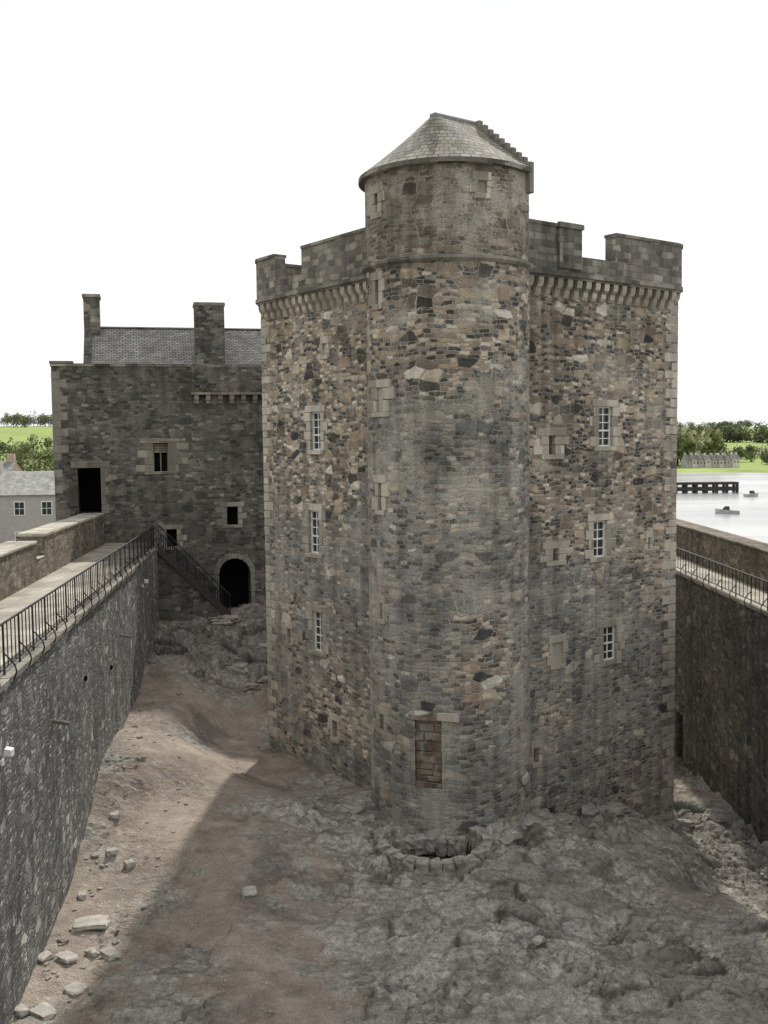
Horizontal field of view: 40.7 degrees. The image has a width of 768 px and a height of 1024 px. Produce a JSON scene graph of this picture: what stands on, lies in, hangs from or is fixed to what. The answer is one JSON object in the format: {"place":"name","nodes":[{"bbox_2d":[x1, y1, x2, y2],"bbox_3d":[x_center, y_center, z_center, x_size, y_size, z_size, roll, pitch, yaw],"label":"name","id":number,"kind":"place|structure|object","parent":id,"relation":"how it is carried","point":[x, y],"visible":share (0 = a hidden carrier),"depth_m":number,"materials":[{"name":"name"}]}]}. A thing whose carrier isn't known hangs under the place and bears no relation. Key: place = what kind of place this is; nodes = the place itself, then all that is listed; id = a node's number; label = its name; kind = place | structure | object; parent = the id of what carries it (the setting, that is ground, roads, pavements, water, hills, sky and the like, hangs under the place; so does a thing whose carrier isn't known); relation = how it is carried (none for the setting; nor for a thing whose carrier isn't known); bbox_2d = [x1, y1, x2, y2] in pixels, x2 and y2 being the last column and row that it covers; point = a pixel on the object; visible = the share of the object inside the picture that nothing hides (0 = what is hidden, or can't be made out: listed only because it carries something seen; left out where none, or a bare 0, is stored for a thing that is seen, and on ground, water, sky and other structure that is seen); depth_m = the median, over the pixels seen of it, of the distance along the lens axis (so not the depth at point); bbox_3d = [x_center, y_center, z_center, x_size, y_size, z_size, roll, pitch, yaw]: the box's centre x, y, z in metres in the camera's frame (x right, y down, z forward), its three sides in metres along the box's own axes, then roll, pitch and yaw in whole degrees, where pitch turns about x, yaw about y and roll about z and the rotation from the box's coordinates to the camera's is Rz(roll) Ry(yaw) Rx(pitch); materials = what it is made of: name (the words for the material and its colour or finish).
{"place":"outdoors","nodes":[
{"label":"outdoors","id":0,"kind":"place"},
{"bbox_2d":[0,426,767,472],"bbox_3d":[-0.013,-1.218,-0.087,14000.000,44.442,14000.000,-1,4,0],"label":"ground","id":1,"kind":"structure","parent":0,"point":[19,433],"depth_m":520.68,"materials":[{"name":"green plant"}]},
{"bbox_2d":[12,463,22,470],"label":"walls","id":2,"kind":"structure","parent":1,"relation":"on","point":[17,467],"depth_m":132.61,"materials":[{"name":"stone"}]},
{"bbox_2d":[0,461,24,470],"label":"roof","id":3,"kind":"structure","parent":2,"relation":"on","point":[8,466],"depth_m":130.79,"materials":[{"name":"grey tile"}]},
{"bbox_2d":[7,454,15,461],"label":"chimneys","id":4,"kind":"object","parent":3,"relation":"on","point":[11,458],"visible":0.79,"depth_m":131.59,"materials":[{"name":"stone"}]},
{"bbox_2d":[0,410,53,470],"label":"distant trees","id":5,"kind":"object","parent":1,"relation":"on","point":[22,451],"visible":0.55,"depth_m":270.33,"materials":[{"name":"green plant"}]},
{"bbox_2d":[0,495,55,543],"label":"walls","id":6,"kind":"structure","parent":1,"relation":"on","point":[11,524],"depth_m":91.85,"materials":[{"name":"white paint"}]},
{"bbox_2d":[0,471,54,494],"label":"roof","id":7,"kind":"structure","parent":6,"relation":"on","point":[27,482],"depth_m":93.19,"materials":[{"name":"tile"}]},
{"bbox_2d":[0,462,2,473],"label":"chimneys","id":8,"kind":"object","parent":7,"relation":"on","point":[1,466],"visible":0.16,"depth_m":94.87,"materials":[{"name":"white paint"}]},
{"bbox_2d":[13,501,52,540],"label":"window frames","id":9,"kind":"structure","parent":6,"relation":"attached to","point":[19,508],"depth_m":91.79,"materials":[{"name":"white wood"}]},
{"bbox_2d":[15,502,50,540],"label":"window panes","id":10,"kind":"object","parent":9,"relation":"in","point":[44,511],"visible":0.26,"depth_m":91.76,"materials":[{"name":"black glass"}]},
{"bbox_2d":[0,547,162,1023],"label":"curtain wall","id":11,"kind":"structure","parent":1,"relation":"on","point":[49,771],"depth_m":25.18,"materials":[{"name":"grey stone"}]},
{"bbox_2d":[0,746,13,765],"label":"floodlight","id":12,"kind":"object","parent":11,"relation":"attached to","point":[8,751],"visible":1,"depth_m":19.93,"materials":[{"name":"white paint"}]},
{"bbox_2d":[0,516,103,600],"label":"parapet","id":13,"kind":"structure","parent":11,"relation":"on","point":[22,569],"depth_m":39.18,"materials":[{"name":"stone"}]},
{"bbox_2d":[0,513,103,559],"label":"parapet coping","id":14,"kind":"object","parent":13,"relation":"on","point":[8,547],"visible":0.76,"depth_m":39.90,"materials":[{"name":"grey stone"}]},
{"bbox_2d":[0,543,143,665],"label":"walkway","id":15,"kind":"structure","parent":11,"relation":"on","point":[14,603],"depth_m":33.59,"materials":[{"name":"grey stone"}]},
{"bbox_2d":[0,543,162,692],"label":"edge coping","id":16,"kind":"object","parent":11,"relation":"on","point":[6,680],"visible":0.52,"depth_m":26.30,"materials":[{"name":"stone"}]},
{"bbox_2d":[0,526,158,686],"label":"iron railing","id":17,"kind":"object","parent":16,"relation":"on","point":[134,550],"visible":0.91,"depth_m":28.92,"materials":[{"name":"black metal"}]},
{"bbox_2d":[52,594,157,725],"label":"drain spouts","id":18,"kind":"object","parent":11,"relation":"attached to","point":[62,722],"visible":0.9,"depth_m":24.91,"materials":[{"name":"stone"}]},
{"bbox_2d":[51,366,265,604],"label":"range walls","id":19,"kind":"structure","parent":1,"relation":"on","point":[116,414],"depth_m":54.74,"materials":[{"name":"grey stone"}]},
{"bbox_2d":[51,371,246,549],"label":"window surrounds","id":20,"kind":"object","parent":19,"relation":"attached to","point":[175,446],"visible":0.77,"depth_m":54.15,"materials":[{"name":"stone"}]},
{"bbox_2d":[83,297,224,363],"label":"gable and chimneys","id":21,"kind":"structure","parent":19,"relation":"on","point":[209,337],"depth_m":56.84,"materials":[{"name":"grey stone"}]},
{"bbox_2d":[49,361,261,366],"bbox_3d":[-8.137,-8.025,57.462,22.119,0.270,8.983,-1,4,0],"label":"wall coping","id":22,"kind":"object","parent":19,"relation":"on","point":[61,363],"depth_m":54.15,"materials":[{"name":"stone"}]},
{"bbox_2d":[153,444,168,470],"bbox_3d":[-11.865,-2.885,55.009,0.800,1.450,0.120,-2,4,-13],"label":"mullioned window","id":23,"kind":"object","parent":19,"relation":"attached to","point":[165,446],"visible":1,"depth_m":54.95,"materials":[{"name":"stone"}]},
{"bbox_2d":[79,443,247,607],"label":"window voids","id":24,"kind":"object","parent":19,"relation":"attached to","point":[233,578],"depth_m":56.18,"materials":[{"name":"black"}]},
{"bbox_2d":[91,328,261,363],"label":"slate roof","id":25,"kind":"structure","parent":19,"relation":"on","point":[142,346],"depth_m":57.92,"materials":[{"name":"grey stone"}]},
{"bbox_2d":[82,294,260,329],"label":"chimney caps","id":26,"kind":"object","parent":25,"relation":"on","point":[193,305],"visible":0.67,"depth_m":58.33,"materials":[{"name":"stone"}]},
{"bbox_2d":[191,367,261,391],"bbox_3d":[-7.841,-7.045,55.136,4.725,1.340,0.317,-2,4,-13],"label":"box machicolation","id":27,"kind":"object","parent":19,"relation":"attached to","point":[226,379],"visible":0.64,"depth_m":54.86,"materials":[{"name":"grey stone"}]},
{"bbox_2d":[191,392,261,403],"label":"machicolation corbels","id":28,"kind":"object","parent":19,"relation":"attached to","point":[220,398],"visible":0.72,"depth_m":54.93,"materials":[{"name":"stone"}]},
{"bbox_2d":[212,553,257,602],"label":"arch voussoirs","id":29,"kind":"object","parent":19,"relation":"attached to","point":[248,561],"visible":0.67,"depth_m":55.98,"materials":[{"name":"stone"}]},
{"bbox_2d":[681,456,691,467],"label":"walls","id":30,"kind":"structure","parent":1,"relation":"on","point":[684,463],"depth_m":491.86,"materials":[{"name":"beige paint"}]},
{"bbox_2d":[680,455,691,460],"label":"roof","id":31,"kind":"structure","parent":30,"relation":"on","point":[687,457],"depth_m":492.60,"materials":[{"name":"grey stone"}]},
{"bbox_2d":[690,456,697,467],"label":"walls","id":32,"kind":"structure","parent":1,"relation":"on","point":[695,465],"depth_m":490.55,"materials":[{"name":"beige paint"}]},
{"bbox_2d":[689,455,697,459],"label":"roof","id":33,"kind":"structure","parent":32,"relation":"on","point":[693,457],"depth_m":491.52,"materials":[{"name":"grey stone"}]},
{"bbox_2d":[697,457,704,467],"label":"walls","id":34,"kind":"structure","parent":1,"relation":"on","point":[702,465],"depth_m":489.64,"materials":[{"name":"beige paint"}]},
{"bbox_2d":[703,455,711,467],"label":"walls","id":35,"kind":"structure","parent":1,"relation":"on","point":[708,465],"depth_m":488.77,"materials":[{"name":"beige paint"}]},
{"bbox_2d":[710,456,718,467],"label":"walls","id":36,"kind":"structure","parent":1,"relation":"on","point":[716,465],"depth_m":487.86,"materials":[{"name":"beige paint"}]},
{"bbox_2d":[717,457,724,467],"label":"walls","id":37,"kind":"structure","parent":1,"relation":"on","point":[722,465],"depth_m":486.92,"materials":[{"name":"beige paint"}]},
{"bbox_2d":[716,455,724,459],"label":"roof","id":38,"kind":"structure","parent":37,"relation":"on","point":[720,457],"depth_m":488.07,"materials":[{"name":"grey stone"}]},
{"bbox_2d":[677,419,767,464],"bbox_3d":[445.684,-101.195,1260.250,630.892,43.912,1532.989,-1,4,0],"label":"distant trees","id":39,"kind":"object","parent":1,"relation":"on","point":[707,439],"visible":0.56,"depth_m":546.38,"materials":[{"name":"green plant"}]},
{"bbox_2d":[725,459,731,467],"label":"walls","id":40,"kind":"structure","parent":1,"relation":"on","point":[729,465],"depth_m":486.01,"materials":[{"name":"grey stone"}]},
{"bbox_2d":[730,455,739,467],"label":"walls","id":41,"kind":"structure","parent":1,"relation":"on","point":[736,465],"depth_m":485.11,"materials":[{"name":"beige paint"}]},
{"bbox_2d":[729,454,739,458],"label":"roof","id":42,"kind":"structure","parent":41,"relation":"on","point":[733,456],"depth_m":486.15,"materials":[{"name":"grey stone"}]},
{"bbox_2d":[0,0,767,426],"label":"sky","id":43,"kind":"structure","parent":0,"point":[152,151],"materials":[{"name":"white"}]},
{"bbox_2d":[11,602,767,1023],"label":"courtyard ground","id":44,"kind":"structure","parent":0,"point":[315,928],"depth_m":27.02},
{"bbox_2d":[14,1003,30,1017],"bbox_3d":[-7.233,9.950,20.655,0.338,0.159,0.289,1,4,21],"label":"loose stone","id":45,"kind":"object","parent":44,"relation":"on","point":[21,1010],"visible":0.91,"depth_m":20.57,"materials":[{"name":"grey stone"}]},
{"bbox_2d":[29,1002,56,1020],"bbox_3d":[-6.799,10.009,20.660,0.578,0.185,0.420,3,6,43],"label":"loose stone","id":46,"kind":"object","parent":44,"relation":"on","point":[44,1011],"visible":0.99,"depth_m":20.59,"materials":[{"name":"grey stone"}]},
{"bbox_2d":[38,950,54,962],"bbox_3d":[-7.487,9.832,22.857,0.274,0.154,0.407,1,5,27],"label":"loose stone","id":47,"kind":"object","parent":44,"relation":"on","point":[45,956],"visible":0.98,"depth_m":22.80,"materials":[{"name":"grey stone"}]},
{"bbox_2d":[55,950,78,964],"bbox_3d":[-7.003,9.841,22.857,0.490,0.143,0.373,2,5,31],"label":"loose stone","id":48,"kind":"object","parent":44,"relation":"on","point":[67,957],"visible":1,"depth_m":22.78,"materials":[{"name":"grey stone"}]},
{"bbox_2d":[62,982,87,996],"bbox_3d":[-6.454,9.954,21.554,0.502,0.149,0.448,1,4,21],"label":"loose stone","id":49,"kind":"object","parent":44,"relation":"on","point":[73,989],"visible":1,"depth_m":21.49,"materials":[{"name":"grey stone"}]},
{"bbox_2d":[78,890,86,899],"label":"loose stone","id":50,"kind":"object","parent":44,"relation":"on","point":[82,895],"visible":1,"depth_m":25.96,"materials":[{"name":"grey stone"}]},
{"bbox_2d":[69,915,109,932],"bbox_3d":[-6.989,9.767,24.569,0.933,0.158,0.627,-2,4,-16],"label":"loose stone","id":51,"kind":"object","parent":44,"relation":"on","point":[92,922],"visible":1,"depth_m":24.42,"materials":[{"name":"grey stone"}]},
{"bbox_2d":[84,947,99,957],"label":"loose stone","id":52,"kind":"object","parent":44,"relation":"on","point":[92,952],"visible":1,"depth_m":23.10,"materials":[{"name":"grey stone"}]},
{"bbox_2d":[99,946,121,961],"bbox_3d":[-6.093,9.850,23.048,0.337,0.140,0.497,-4,6,-42],"label":"loose stone","id":53,"kind":"object","parent":44,"relation":"on","point":[109,953],"visible":1,"depth_m":22.98,"materials":[{"name":"grey stone"}]},
{"bbox_2d":[106,847,117,855],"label":"loose stone","id":54,"kind":"object","parent":44,"relation":"on","point":[111,851],"visible":1,"depth_m":28.05,"materials":[{"name":"grey stone"}]},
{"bbox_2d":[109,811,120,818],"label":"loose stone","id":55,"kind":"object","parent":44,"relation":"on","point":[115,815],"visible":1,"depth_m":29.92,"materials":[{"name":"grey stone"}]},
{"bbox_2d":[123,859,135,868],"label":"loose stone","id":56,"kind":"object","parent":44,"relation":"on","point":[129,863],"visible":1,"depth_m":27.58,"materials":[{"name":"grey stone"}]},
{"bbox_2d":[125,525,230,624],"bbox_3d":[-10.409,3.715,52.106,5.110,6.368,1.500,-3,5,-27],"label":"stone stair","id":57,"kind":"object","parent":44,"relation":"on","point":[184,594],"visible":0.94,"depth_m":51.59,"materials":[{"name":"stone"}]},
{"bbox_2d":[241,886,256,898],"bbox_3d":[-3.432,9.678,26.363,0.391,0.149,0.572,-1,4,-11],"label":"loose stone","id":58,"kind":"object","parent":44,"relation":"on","point":[248,892],"visible":1,"depth_m":26.24,"materials":[{"name":"grey stone"}]},
{"bbox_2d":[38,692,766,1023],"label":"scattered pebbles","id":59,"kind":"object","parent":44,"relation":"on","point":[63,940],"visible":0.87,"depth_m":27.07,"materials":[{"name":"grey stone"}]},
{"bbox_2d":[373,825,495,878],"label":"well kerb","id":60,"kind":"structure","parent":44,"relation":"on","point":[460,866],"depth_m":28.92,"materials":[{"name":"grey stone"}]},
{"bbox_2d":[255,112,682,859],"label":"castle keep tower","id":61,"kind":"structure","parent":44,"relation":"on","point":[469,410],"depth_m":33.81,"materials":[{"name":"stone"}]},
{"bbox_2d":[415,720,441,787],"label":"blocked doorway stones","id":62,"kind":"structure","parent":61,"relation":"in","point":[426,758],"depth_m":31.33,"materials":[{"name":"stone"}]},
{"bbox_2d":[313,408,611,658],"bbox_3d":[2.630,0.787,36.345,10.676,8.775,0.869,0,4,9],"label":"window glass","id":63,"kind":"structure","parent":61,"relation":"in","point":[605,410],"depth_m":36.01,"materials":[{"name":"black glass"}]},
{"bbox_2d":[210,614,767,896],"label":"rock outcrop","id":64,"kind":"object","parent":44,"relation":"on","point":[417,844],"visible":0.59,"depth_m":32.61,"materials":[{"name":"grey stone"}]},
{"bbox_2d":[531,935,544,945],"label":"loose stone","id":65,"kind":"object","parent":44,"relation":"on","point":[537,940],"visible":1,"depth_m":24.94,"materials":[{"name":"grey stone"}]},
{"bbox_2d":[674,574,767,843],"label":"curtain wall","id":66,"kind":"structure","parent":44,"relation":"on","point":[721,675],"depth_m":39.68,"materials":[{"name":"grey stone"}]},
{"bbox_2d":[682,716,682,756],"bbox_3d":[13.356,10.052,45.846,0.050,2.300,0.992,-1,4,0],"label":"plank door","id":67,"kind":"structure","parent":66,"relation":"attached to","point":[682,736],"depth_m":46.24,"materials":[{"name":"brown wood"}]},
{"bbox_2d":[676,526,767,591],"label":"parapet","id":68,"kind":"structure","parent":66,"relation":"on","point":[753,562],"depth_m":44.33,"materials":[{"name":"stone"}]},
{"bbox_2d":[676,518,767,552],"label":"parapet coping","id":69,"kind":"object","parent":68,"relation":"on","point":[740,540],"depth_m":45.37,"materials":[{"name":"grey stone"}]},
{"bbox_2d":[676,555,767,615],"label":"walkway","id":70,"kind":"structure","parent":66,"relation":"on","point":[737,598],"depth_m":41.32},
{"bbox_2d":[676,547,767,617],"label":"iron railing","id":71,"kind":"object","parent":66,"relation":"on","point":[721,580],"visible":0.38,"depth_m":39.56,"materials":[{"name":"black metal"}]},
{"bbox_2d":[676,472,767,542],"bbox_3d":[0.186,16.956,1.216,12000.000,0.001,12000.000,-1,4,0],"label":"sea water","id":72,"kind":"structure","parent":0,"point":[750,521],"depth_m":249.91,"materials":[{"name":"grey liquid"}]},
{"bbox_2d":[676,481,738,492],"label":"timber pier","id":73,"kind":"structure","parent":72,"relation":"in","point":[715,488],"depth_m":300.36,"materials":[{"name":"black wood"}]},
{"bbox_2d":[715,506,739,513],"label":"motor boat","id":74,"kind":"object","parent":72,"relation":"on","point":[725,510],"visible":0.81,"depth_m":221.11,"materials":[{"name":"grey metal"}]},
{"bbox_2d":[743,490,757,496],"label":"motor boat","id":75,"kind":"object","parent":72,"relation":"on","point":[751,493],"visible":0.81,"depth_m":280.91,"materials":[{"name":"grey metal"}]}
]}

